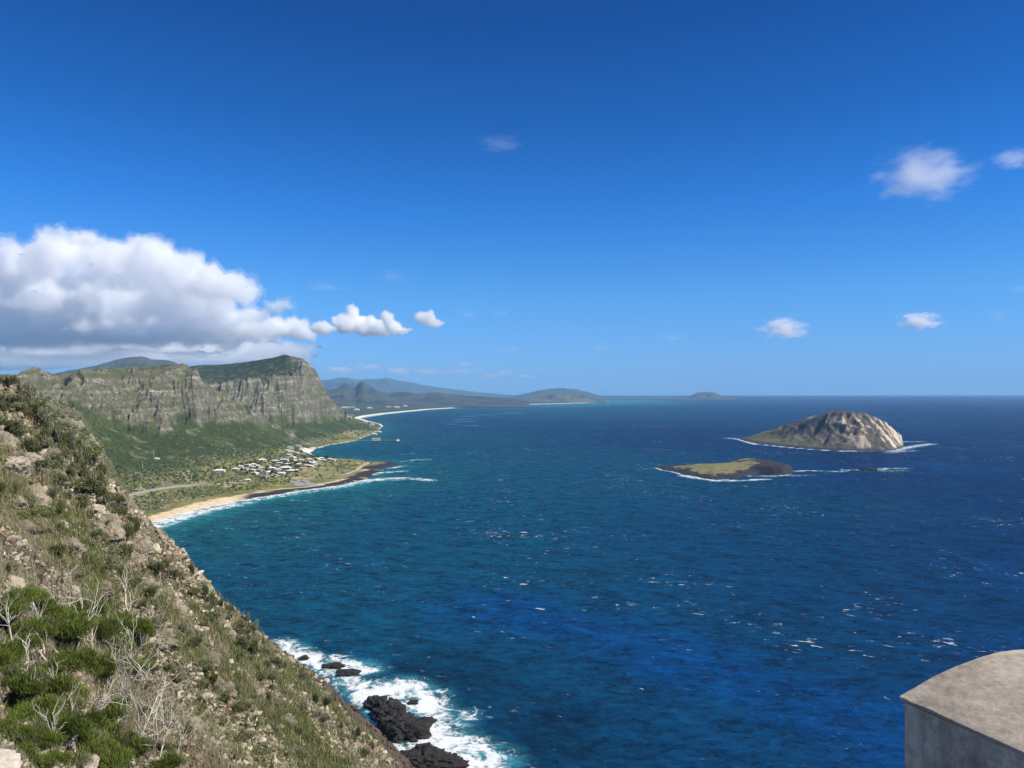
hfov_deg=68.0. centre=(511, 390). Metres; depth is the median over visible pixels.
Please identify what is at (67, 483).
rock outcrop
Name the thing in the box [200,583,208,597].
shrub
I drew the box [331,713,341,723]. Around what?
shrub
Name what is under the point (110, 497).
shrub
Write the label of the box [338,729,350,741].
shrub
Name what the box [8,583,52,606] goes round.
shrub
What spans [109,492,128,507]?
rock outcrop
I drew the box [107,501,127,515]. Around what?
shrub
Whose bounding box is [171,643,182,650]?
shrub
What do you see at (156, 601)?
shrub
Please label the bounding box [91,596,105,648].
dead shrub
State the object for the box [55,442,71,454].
shrub
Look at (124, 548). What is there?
shrub
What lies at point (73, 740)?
dead shrub
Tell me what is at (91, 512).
shrub
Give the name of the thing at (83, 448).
shrub
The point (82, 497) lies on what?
shrub
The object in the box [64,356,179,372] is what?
mountain
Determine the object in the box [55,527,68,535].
shrub
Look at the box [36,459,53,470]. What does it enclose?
shrub
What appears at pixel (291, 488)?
path
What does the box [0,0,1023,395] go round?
sky
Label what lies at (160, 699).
dead shrub
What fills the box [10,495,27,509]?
rock outcrop
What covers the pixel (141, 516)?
broken rock
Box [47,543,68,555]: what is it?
shrub
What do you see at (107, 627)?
shrub
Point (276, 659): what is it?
shrub
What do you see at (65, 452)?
shrub
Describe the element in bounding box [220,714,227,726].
shrub
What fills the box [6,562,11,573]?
shrub
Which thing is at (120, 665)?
dead shrub
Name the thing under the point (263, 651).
shrub
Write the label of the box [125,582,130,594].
shrub
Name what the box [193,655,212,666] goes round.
shrub
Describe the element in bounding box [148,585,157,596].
shrub
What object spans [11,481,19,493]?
shrub
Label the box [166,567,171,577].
shrub
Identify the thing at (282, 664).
shrub
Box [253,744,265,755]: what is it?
shrub
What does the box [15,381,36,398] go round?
shrub
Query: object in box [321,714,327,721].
shrub
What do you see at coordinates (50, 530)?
shrub
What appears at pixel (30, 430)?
shrub
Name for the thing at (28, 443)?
shrub
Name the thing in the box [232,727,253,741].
shrub
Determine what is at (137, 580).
shrub
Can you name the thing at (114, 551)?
shrub
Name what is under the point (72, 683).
dead shrub
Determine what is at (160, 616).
shrub
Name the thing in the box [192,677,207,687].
shrub
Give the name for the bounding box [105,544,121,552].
shrub
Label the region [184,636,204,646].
shrub
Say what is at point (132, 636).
dead shrub
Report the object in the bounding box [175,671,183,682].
shrub
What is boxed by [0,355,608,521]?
coastal land
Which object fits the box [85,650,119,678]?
shrub
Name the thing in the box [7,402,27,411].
shrub
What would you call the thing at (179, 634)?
shrub
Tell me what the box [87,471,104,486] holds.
shrub
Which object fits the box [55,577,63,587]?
shrub
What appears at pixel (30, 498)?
shrub
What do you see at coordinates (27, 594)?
shrub
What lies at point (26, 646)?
dead shrub
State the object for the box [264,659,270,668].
shrub
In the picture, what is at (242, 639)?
shrub
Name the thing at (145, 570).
shrub
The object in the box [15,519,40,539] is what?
rock outcrop
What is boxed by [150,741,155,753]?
shrub
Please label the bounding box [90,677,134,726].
dead shrub
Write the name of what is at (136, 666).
shrub
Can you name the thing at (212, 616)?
shrub
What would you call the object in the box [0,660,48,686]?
shrub
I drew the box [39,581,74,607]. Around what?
dead shrub
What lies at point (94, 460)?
shrub
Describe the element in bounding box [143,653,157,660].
shrub
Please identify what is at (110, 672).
shrub
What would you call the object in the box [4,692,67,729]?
shrub
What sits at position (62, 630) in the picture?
shrub
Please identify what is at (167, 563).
shrub
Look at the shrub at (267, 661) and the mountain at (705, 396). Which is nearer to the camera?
the shrub at (267, 661)
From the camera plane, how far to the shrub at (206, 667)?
57.41 m
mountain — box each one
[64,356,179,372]
[321,377,511,397]
[325,381,528,406]
[512,388,684,398]
[520,394,607,401]
[682,392,735,399]
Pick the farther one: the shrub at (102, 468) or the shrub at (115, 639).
the shrub at (102, 468)
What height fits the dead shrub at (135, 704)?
4.146 m
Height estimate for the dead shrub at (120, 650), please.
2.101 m
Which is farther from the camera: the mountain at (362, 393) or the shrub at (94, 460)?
the mountain at (362, 393)
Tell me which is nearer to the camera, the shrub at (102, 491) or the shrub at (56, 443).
the shrub at (102, 491)
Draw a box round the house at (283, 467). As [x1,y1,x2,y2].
[279,466,291,469]
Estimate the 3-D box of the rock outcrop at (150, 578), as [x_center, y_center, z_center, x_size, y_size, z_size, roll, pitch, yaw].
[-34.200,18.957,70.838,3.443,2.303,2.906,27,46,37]
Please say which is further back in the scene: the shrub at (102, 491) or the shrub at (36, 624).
the shrub at (102, 491)
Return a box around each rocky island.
[656,458,792,478]
[739,411,903,450]
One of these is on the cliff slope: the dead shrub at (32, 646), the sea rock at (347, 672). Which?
the dead shrub at (32, 646)
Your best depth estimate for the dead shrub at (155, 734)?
26.90 m
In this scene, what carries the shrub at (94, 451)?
on the cliff slope
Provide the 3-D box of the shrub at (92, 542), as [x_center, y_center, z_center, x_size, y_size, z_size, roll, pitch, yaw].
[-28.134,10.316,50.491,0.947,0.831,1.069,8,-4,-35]
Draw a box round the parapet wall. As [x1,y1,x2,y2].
[899,650,1023,767]
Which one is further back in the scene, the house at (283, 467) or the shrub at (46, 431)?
the house at (283, 467)
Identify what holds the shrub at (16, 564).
on the cliff slope
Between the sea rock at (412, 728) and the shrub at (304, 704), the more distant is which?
the sea rock at (412, 728)
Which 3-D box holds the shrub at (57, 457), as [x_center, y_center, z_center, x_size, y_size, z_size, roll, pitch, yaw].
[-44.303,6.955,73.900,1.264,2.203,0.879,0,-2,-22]
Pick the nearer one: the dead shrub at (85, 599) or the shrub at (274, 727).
the dead shrub at (85, 599)
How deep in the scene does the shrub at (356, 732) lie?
132.33 m
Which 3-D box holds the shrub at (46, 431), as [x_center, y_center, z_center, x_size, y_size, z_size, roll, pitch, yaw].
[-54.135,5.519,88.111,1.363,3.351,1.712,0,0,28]
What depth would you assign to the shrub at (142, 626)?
49.09 m
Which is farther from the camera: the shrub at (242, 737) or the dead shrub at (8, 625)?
the shrub at (242, 737)
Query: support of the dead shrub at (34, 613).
on the cliff slope
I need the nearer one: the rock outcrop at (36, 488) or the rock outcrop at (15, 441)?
the rock outcrop at (36, 488)
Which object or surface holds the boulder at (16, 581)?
on the cliff slope
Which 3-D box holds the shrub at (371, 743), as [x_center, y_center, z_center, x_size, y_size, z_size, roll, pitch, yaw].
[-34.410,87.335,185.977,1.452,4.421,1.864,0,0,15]
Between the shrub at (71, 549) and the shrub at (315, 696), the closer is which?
the shrub at (71, 549)
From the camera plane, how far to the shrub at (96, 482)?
69.78 m
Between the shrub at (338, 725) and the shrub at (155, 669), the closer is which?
the shrub at (155, 669)
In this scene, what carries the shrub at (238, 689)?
on the cliff slope
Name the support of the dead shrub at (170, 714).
on the cliff slope
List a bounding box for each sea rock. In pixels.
[298,655,309,660]
[321,662,344,668]
[336,668,361,676]
[363,695,386,708]
[372,697,406,719]
[376,715,408,739]
[388,711,437,743]
[400,748,423,766]
[407,699,417,704]
[411,746,460,767]
[415,742,432,749]
[436,755,469,767]
[859,468,877,470]
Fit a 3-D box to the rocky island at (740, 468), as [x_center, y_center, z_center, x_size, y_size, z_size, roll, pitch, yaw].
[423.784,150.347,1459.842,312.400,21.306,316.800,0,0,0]
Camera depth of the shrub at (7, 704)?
19.38 m
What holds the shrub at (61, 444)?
on the cliff slope
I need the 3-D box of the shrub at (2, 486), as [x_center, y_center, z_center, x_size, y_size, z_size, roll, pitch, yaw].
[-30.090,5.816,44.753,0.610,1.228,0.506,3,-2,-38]
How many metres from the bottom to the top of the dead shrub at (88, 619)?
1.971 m
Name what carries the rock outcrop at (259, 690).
on the cliff slope
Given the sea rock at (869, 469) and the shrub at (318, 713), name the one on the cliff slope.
the shrub at (318, 713)
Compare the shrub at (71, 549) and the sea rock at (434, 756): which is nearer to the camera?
the shrub at (71, 549)
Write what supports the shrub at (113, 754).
on the cliff slope
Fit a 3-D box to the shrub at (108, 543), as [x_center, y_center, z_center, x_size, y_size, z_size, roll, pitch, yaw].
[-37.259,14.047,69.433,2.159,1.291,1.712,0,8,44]
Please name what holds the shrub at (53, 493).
on the cliff slope
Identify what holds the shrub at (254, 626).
on the cliff slope
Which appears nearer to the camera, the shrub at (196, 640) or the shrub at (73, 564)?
the shrub at (73, 564)
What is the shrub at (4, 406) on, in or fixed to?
on the cliff slope
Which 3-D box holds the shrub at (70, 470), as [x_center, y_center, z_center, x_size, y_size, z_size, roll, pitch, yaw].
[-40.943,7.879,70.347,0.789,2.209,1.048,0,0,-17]
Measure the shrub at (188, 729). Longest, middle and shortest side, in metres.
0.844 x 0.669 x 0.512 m
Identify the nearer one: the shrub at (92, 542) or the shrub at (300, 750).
the shrub at (92, 542)
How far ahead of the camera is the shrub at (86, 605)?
31.42 m
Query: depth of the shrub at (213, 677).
57.92 m
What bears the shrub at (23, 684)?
on the cliff slope
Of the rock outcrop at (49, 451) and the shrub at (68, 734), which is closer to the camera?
the shrub at (68, 734)
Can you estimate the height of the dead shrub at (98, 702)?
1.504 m
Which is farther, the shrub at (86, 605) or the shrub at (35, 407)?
the shrub at (35, 407)
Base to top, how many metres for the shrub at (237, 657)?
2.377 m
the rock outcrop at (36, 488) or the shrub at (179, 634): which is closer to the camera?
the rock outcrop at (36, 488)
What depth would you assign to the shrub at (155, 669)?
43.18 m
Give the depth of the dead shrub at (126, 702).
22.82 m
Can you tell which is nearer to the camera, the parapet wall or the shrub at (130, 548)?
the parapet wall
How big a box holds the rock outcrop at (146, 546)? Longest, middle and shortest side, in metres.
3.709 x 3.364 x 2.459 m
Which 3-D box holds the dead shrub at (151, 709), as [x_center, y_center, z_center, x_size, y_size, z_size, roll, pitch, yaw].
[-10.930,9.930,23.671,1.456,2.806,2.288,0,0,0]
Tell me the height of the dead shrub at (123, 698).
2.576 m
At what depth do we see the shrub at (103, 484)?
70.63 m
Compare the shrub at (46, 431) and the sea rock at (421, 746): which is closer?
the shrub at (46, 431)
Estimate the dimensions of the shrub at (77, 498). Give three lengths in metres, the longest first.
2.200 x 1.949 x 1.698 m
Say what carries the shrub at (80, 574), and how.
on the cliff slope
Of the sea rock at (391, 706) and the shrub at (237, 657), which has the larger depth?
the sea rock at (391, 706)
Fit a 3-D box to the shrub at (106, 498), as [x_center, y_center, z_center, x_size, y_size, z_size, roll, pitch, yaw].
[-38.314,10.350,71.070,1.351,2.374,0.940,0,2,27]
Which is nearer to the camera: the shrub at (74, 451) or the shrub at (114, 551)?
the shrub at (114, 551)
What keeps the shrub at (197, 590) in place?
on the cliff slope
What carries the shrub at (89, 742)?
on the cliff slope
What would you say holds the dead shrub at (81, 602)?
on the cliff slope
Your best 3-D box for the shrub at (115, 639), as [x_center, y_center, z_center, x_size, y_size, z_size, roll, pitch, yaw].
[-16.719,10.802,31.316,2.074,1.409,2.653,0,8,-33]
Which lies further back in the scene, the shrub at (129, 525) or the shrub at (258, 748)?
the shrub at (129, 525)
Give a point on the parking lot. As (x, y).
(299, 483)
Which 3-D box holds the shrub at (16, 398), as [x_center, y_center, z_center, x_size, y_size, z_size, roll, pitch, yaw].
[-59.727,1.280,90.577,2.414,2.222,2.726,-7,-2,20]
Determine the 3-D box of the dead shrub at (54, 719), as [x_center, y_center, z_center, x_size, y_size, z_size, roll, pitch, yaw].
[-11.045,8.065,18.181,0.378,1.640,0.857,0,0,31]
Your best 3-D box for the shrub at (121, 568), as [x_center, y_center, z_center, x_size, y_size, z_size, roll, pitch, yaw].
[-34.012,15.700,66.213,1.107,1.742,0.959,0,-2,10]
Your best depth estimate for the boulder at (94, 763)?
20.47 m
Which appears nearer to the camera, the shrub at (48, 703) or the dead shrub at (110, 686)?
the shrub at (48, 703)
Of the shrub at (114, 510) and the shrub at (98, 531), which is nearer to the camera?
the shrub at (98, 531)
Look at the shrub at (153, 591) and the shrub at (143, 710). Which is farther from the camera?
the shrub at (153, 591)
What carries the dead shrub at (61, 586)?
on the cliff slope
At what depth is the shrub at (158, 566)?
74.33 m
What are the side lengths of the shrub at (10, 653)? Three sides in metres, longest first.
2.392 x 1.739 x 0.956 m
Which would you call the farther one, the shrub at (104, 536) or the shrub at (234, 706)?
the shrub at (104, 536)
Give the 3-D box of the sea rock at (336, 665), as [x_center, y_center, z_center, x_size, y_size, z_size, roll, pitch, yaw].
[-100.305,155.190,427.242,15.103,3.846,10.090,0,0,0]
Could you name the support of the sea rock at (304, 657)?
in the sea
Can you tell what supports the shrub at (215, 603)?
on the cliff slope
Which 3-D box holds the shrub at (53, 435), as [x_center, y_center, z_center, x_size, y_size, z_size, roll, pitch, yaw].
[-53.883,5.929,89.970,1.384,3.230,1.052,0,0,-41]
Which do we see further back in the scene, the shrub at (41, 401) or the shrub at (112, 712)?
the shrub at (41, 401)
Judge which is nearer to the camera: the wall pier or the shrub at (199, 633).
the wall pier
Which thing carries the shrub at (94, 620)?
on the cliff slope
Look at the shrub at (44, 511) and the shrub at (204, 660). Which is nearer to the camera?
the shrub at (44, 511)
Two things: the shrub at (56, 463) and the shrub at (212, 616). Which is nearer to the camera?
the shrub at (56, 463)
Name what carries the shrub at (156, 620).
on the cliff slope
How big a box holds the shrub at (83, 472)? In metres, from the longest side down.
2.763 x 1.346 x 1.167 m
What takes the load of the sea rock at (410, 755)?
in the sea
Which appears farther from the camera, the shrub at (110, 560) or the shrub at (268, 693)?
the shrub at (268, 693)
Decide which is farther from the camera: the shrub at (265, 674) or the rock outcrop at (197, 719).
the shrub at (265, 674)
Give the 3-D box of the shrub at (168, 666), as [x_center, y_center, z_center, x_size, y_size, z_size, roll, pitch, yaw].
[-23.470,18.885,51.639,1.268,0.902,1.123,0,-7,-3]
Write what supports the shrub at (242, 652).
on the cliff slope
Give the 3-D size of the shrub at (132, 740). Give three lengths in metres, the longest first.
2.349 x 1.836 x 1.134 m
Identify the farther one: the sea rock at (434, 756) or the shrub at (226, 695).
the sea rock at (434, 756)
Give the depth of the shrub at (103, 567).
50.38 m
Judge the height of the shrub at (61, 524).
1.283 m
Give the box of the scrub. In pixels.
[35,374,371,509]
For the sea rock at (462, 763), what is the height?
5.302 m
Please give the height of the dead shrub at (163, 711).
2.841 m
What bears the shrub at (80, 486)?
on the cliff slope
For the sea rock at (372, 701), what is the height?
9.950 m
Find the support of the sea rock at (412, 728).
in the sea
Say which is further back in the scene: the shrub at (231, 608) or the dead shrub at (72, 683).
the shrub at (231, 608)
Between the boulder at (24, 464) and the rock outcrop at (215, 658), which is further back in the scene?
the rock outcrop at (215, 658)
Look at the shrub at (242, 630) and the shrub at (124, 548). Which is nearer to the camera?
the shrub at (124, 548)
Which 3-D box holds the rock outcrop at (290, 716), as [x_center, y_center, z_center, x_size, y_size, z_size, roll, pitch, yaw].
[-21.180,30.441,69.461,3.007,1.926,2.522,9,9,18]
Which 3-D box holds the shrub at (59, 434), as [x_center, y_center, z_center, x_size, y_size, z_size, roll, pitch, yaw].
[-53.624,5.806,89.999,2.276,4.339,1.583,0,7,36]
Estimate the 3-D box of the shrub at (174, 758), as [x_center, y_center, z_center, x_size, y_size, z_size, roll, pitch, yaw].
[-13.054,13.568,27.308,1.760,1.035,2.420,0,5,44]
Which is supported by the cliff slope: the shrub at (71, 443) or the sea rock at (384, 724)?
the shrub at (71, 443)
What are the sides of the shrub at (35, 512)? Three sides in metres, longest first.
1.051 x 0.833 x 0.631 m
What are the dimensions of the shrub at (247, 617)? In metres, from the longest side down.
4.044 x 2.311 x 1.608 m
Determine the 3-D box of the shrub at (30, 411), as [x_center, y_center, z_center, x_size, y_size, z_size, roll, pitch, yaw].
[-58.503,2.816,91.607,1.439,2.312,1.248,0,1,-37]
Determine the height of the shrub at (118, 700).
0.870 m
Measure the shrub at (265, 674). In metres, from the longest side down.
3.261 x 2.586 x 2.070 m
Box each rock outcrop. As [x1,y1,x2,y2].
[0,431,19,451]
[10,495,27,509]
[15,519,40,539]
[26,482,52,508]
[42,448,63,459]
[47,469,70,486]
[65,536,86,558]
[98,511,125,546]
[99,579,114,603]
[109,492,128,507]
[131,549,142,562]
[134,538,153,558]
[138,576,165,596]
[153,628,178,652]
[173,596,187,618]
[184,713,208,734]
[201,644,220,668]
[209,676,236,701]
[249,681,266,699]
[281,712,297,725]
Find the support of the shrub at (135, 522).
on the cliff slope
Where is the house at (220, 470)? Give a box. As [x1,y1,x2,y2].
[213,469,225,471]
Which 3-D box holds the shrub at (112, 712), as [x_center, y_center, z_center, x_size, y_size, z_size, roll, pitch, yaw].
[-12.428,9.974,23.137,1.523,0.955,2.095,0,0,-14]
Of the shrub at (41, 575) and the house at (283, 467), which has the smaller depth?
the shrub at (41, 575)
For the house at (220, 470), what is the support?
on the coastal land
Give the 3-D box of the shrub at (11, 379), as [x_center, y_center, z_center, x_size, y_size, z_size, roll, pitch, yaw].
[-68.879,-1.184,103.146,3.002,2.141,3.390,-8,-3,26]
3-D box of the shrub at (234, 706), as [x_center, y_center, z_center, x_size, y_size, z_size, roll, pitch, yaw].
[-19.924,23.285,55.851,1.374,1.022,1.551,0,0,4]
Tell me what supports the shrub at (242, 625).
on the cliff slope
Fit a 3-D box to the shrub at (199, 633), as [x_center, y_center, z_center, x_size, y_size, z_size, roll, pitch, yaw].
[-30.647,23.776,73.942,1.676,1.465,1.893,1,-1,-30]
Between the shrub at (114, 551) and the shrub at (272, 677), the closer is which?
the shrub at (114, 551)
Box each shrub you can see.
[0,374,21,386]
[0,393,5,400]
[0,399,10,413]
[0,418,28,434]
[0,480,6,492]
[0,585,40,621]
[0,595,28,639]
[0,615,46,639]
[0,629,45,665]
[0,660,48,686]
[0,716,40,737]
[1,724,63,760]
[2,694,27,712]
[4,392,25,403]
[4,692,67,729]
[5,561,19,567]
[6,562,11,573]
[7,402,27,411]
[7,593,46,662]
[7,667,75,698]
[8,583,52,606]
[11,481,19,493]
[13,424,35,437]
[13,510,31,519]
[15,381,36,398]
[16,627,47,671]
[21,435,35,451]
[21,581,42,617]
[21,619,53,663]
[22,405,33,418]
[22,667,44,698]
[23,435,42,453]
[24,395,48,409]
[24,584,58,652]
[26,493,36,508]
[27,399,39,420]
[27,613,85,641]
[29,510,38,515]
[29,595,71,619]
[29,747,73,767]
[30,645,101,680]
[32,693,67,748]
[33,460,50,466]
[34,406,50,429]
[34,601,46,653]
[35,573,45,578]
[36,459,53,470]
[37,507,51,516]
[38,424,51,441]
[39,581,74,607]
[40,404,52,412]
[40,670,92,710]
[41,434,54,448]
[42,527,53,533]
[42,574,106,636]
[43,506,57,514]
[44,724,82,747]
[46,604,101,638]
[47,472,73,485]
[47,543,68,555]
[47,560,80,594]
[48,658,83,711]
[49,485,57,501]
[50,452,63,468]
[51,423,67,441]
[51,429,57,442]
[52,460,61,468]
[54,707,107,734]
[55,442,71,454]
[55,499,65,515]
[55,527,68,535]
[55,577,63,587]
[57,437,66,447]
[57,520,65,529]
[59,445,70,461]
[61,428,74,438]
[63,434,76,452]
[65,464,74,481]
[65,588,82,612]
[66,687,85,751]
[67,596,107,614]
[68,482,96,493]
[68,544,73,554]
[68,602,97,647]
[69,462,80,471]
[69,561,77,571]
[70,446,77,459]
[70,726,105,767]
[71,476,108,487]
[72,447,84,464]
[72,493,93,509]
[72,571,84,580]
[76,441,89,459]
[77,475,104,491]
[79,464,90,476]
[80,493,88,507]
[81,487,110,496]
[84,444,103,465]
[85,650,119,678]
[86,540,95,546]
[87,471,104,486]
[87,507,94,518]
[89,528,103,538]
[89,688,106,709]
[90,615,122,639]
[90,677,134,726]
[91,457,97,466]
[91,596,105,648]
[91,668,142,711]
[93,653,119,682]
[93,717,110,735]
[95,606,200,731]
[95,727,136,767]
[96,460,107,475]
[98,565,109,571]
[99,700,126,733]
[100,533,106,545]
[101,494,108,503]
[102,540,113,546]
[103,554,120,565]
[103,632,132,669]
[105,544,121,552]
[105,634,130,693]
[107,490,112,500]
[107,491,129,501]
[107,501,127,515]
[107,548,116,554]
[108,634,138,683]
[109,728,152,757]
[110,655,151,734]
[110,694,133,720]
[111,559,142,613]
[112,661,153,732]
[114,609,155,636]
[115,562,126,577]
[115,612,158,656]
[116,651,158,698]
[117,501,125,520]
[118,541,128,559]
[122,656,156,678]
[124,520,133,541]
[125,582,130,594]
[125,665,184,766]
[126,576,142,588]
[127,542,134,555]
[130,515,140,537]
[131,705,153,714]
[135,687,200,763]
[137,670,173,722]
[139,597,146,608]
[141,567,150,573]
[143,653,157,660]
[144,584,160,591]
[145,749,186,767]
[146,559,166,573]
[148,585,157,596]
[150,597,161,609]
[150,661,158,676]
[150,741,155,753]
[152,682,176,758]
[153,614,166,623]
[153,616,160,629]
[156,740,168,750]
[161,715,198,754]
[162,662,174,671]
[163,557,169,567]
[163,688,183,724]
[165,742,180,752]
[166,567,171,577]
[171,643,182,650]
[172,567,178,579]
[173,628,182,639]
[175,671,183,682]
[179,622,186,632]
[183,724,192,732]
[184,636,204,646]
[187,560,194,576]
[187,587,202,595]
[191,627,205,636]
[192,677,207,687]
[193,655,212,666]
[198,621,208,627]
[199,664,213,674]
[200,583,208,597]
[202,611,219,621]
[203,612,219,620]
[205,596,218,609]
[209,591,215,604]
[209,671,218,687]
[212,688,223,698]
[215,606,227,614]
[217,596,223,606]
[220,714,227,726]
[223,604,236,613]
[223,689,230,702]
[229,653,240,663]
[231,700,251,712]
[232,620,246,628]
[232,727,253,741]
[233,649,247,655]
[234,627,245,635]
[234,682,242,699]
[235,633,251,648]
[240,613,249,621]
[241,629,252,636]
[247,619,258,634]
[249,640,258,655]
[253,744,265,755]
[254,671,269,680]
[258,645,270,657]
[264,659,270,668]
[265,691,270,701]
[267,673,274,681]
[268,720,280,734]
[269,656,280,663]
[276,659,286,669]
[295,746,310,760]
[296,726,302,738]
[297,671,310,681]
[300,700,308,710]
[311,689,318,703]
[312,710,329,722]
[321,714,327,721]
[322,695,330,704]
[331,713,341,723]
[333,721,343,731]
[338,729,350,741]
[350,727,361,741]
[360,748,370,757]
[369,739,374,749]
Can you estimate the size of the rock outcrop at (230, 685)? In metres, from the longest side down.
3.069 x 2.480 x 1.793 m
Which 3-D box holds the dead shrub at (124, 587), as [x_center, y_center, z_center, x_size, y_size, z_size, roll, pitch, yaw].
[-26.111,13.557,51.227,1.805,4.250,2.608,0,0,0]
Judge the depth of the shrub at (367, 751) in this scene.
126.23 m
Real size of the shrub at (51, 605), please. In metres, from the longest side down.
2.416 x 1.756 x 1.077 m
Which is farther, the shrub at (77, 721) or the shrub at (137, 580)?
the shrub at (137, 580)
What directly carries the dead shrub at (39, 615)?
on the cliff slope
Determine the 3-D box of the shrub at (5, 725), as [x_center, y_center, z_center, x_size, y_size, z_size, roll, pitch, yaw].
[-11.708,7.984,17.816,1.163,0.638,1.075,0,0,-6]
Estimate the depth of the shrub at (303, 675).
177.93 m
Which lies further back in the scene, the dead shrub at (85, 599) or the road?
the road
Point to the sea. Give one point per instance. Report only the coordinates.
(561, 586)
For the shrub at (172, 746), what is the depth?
28.16 m
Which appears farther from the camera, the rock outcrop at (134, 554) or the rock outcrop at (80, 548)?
the rock outcrop at (134, 554)
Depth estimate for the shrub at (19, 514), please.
43.04 m
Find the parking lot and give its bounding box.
[289,480,317,485]
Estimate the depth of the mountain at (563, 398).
10159.37 m
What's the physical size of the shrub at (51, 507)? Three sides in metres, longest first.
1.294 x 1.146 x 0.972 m
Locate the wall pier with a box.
[0,748,20,767]
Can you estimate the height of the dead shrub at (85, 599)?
2.656 m
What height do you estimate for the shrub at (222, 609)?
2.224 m
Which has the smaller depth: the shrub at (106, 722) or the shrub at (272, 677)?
the shrub at (106, 722)
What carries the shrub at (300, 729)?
on the cliff slope
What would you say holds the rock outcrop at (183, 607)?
on the cliff slope
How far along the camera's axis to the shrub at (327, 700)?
178.37 m
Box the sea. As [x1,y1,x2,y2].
[151,396,1023,767]
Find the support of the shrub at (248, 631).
on the cliff slope
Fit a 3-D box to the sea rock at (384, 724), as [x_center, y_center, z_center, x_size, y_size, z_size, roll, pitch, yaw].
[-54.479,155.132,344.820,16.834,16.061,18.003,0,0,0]
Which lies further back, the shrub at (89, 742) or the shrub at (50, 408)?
the shrub at (50, 408)
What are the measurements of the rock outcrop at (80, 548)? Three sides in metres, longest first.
2.534 x 2.241 x 1.525 m
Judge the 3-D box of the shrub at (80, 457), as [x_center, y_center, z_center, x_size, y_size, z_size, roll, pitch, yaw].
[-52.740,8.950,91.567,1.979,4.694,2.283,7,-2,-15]
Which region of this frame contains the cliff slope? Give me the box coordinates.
[0,380,414,767]
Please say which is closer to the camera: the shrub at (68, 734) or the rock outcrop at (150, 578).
the shrub at (68, 734)
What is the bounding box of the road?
[129,483,210,495]
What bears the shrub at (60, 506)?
on the cliff slope
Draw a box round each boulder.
[3,575,25,588]
[4,456,31,478]
[22,452,43,467]
[70,585,79,594]
[80,753,99,767]
[87,503,105,519]
[90,493,96,503]
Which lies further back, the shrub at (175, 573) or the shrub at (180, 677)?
the shrub at (175, 573)
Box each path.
[257,484,323,491]
[346,463,369,473]
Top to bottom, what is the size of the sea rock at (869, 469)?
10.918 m
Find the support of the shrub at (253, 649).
on the cliff slope
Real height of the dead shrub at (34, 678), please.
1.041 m
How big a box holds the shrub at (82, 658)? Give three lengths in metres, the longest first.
2.684 x 1.951 x 1.080 m
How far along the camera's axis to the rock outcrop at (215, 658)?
66.84 m
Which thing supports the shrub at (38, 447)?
on the cliff slope
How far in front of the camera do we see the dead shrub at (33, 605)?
26.47 m
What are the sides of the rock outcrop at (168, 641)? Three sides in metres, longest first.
3.039 x 2.489 x 1.797 m
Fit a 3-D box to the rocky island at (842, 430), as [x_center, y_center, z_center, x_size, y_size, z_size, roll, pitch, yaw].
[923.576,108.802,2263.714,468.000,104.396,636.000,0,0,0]
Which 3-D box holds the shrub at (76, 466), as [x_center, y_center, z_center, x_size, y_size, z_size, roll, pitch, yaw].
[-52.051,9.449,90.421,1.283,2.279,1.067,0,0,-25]
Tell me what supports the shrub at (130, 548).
on the cliff slope
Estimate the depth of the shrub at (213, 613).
113.64 m
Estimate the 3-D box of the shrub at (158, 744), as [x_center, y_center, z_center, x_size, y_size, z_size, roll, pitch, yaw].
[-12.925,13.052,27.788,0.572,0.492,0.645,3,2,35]
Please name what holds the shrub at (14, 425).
on the cliff slope
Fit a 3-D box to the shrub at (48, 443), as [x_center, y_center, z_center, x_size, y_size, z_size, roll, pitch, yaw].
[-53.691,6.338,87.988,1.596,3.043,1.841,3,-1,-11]
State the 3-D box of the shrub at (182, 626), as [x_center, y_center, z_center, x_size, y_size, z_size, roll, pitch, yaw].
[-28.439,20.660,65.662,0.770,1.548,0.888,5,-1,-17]
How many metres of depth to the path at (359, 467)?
1483.28 m
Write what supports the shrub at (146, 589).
on the cliff slope
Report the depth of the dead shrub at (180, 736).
28.23 m
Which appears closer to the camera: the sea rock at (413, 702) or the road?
the sea rock at (413, 702)
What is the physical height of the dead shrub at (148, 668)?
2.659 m
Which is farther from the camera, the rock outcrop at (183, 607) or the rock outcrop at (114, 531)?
the rock outcrop at (183, 607)
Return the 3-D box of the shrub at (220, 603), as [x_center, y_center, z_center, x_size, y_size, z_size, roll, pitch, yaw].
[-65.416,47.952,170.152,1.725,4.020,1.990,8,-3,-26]
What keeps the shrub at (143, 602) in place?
on the cliff slope
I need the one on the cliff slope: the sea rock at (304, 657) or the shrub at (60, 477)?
the shrub at (60, 477)
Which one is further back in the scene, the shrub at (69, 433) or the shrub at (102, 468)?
the shrub at (102, 468)
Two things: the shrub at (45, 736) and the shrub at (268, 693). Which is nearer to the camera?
the shrub at (45, 736)
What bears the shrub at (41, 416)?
on the cliff slope
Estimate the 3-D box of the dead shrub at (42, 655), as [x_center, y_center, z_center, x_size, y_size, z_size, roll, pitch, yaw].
[-16.221,7.763,24.274,2.951,2.486,1.163,0,0,-9]
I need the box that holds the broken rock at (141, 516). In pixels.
[0,383,412,767]
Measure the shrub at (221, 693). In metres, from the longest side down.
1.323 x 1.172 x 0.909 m
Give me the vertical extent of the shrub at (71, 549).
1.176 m

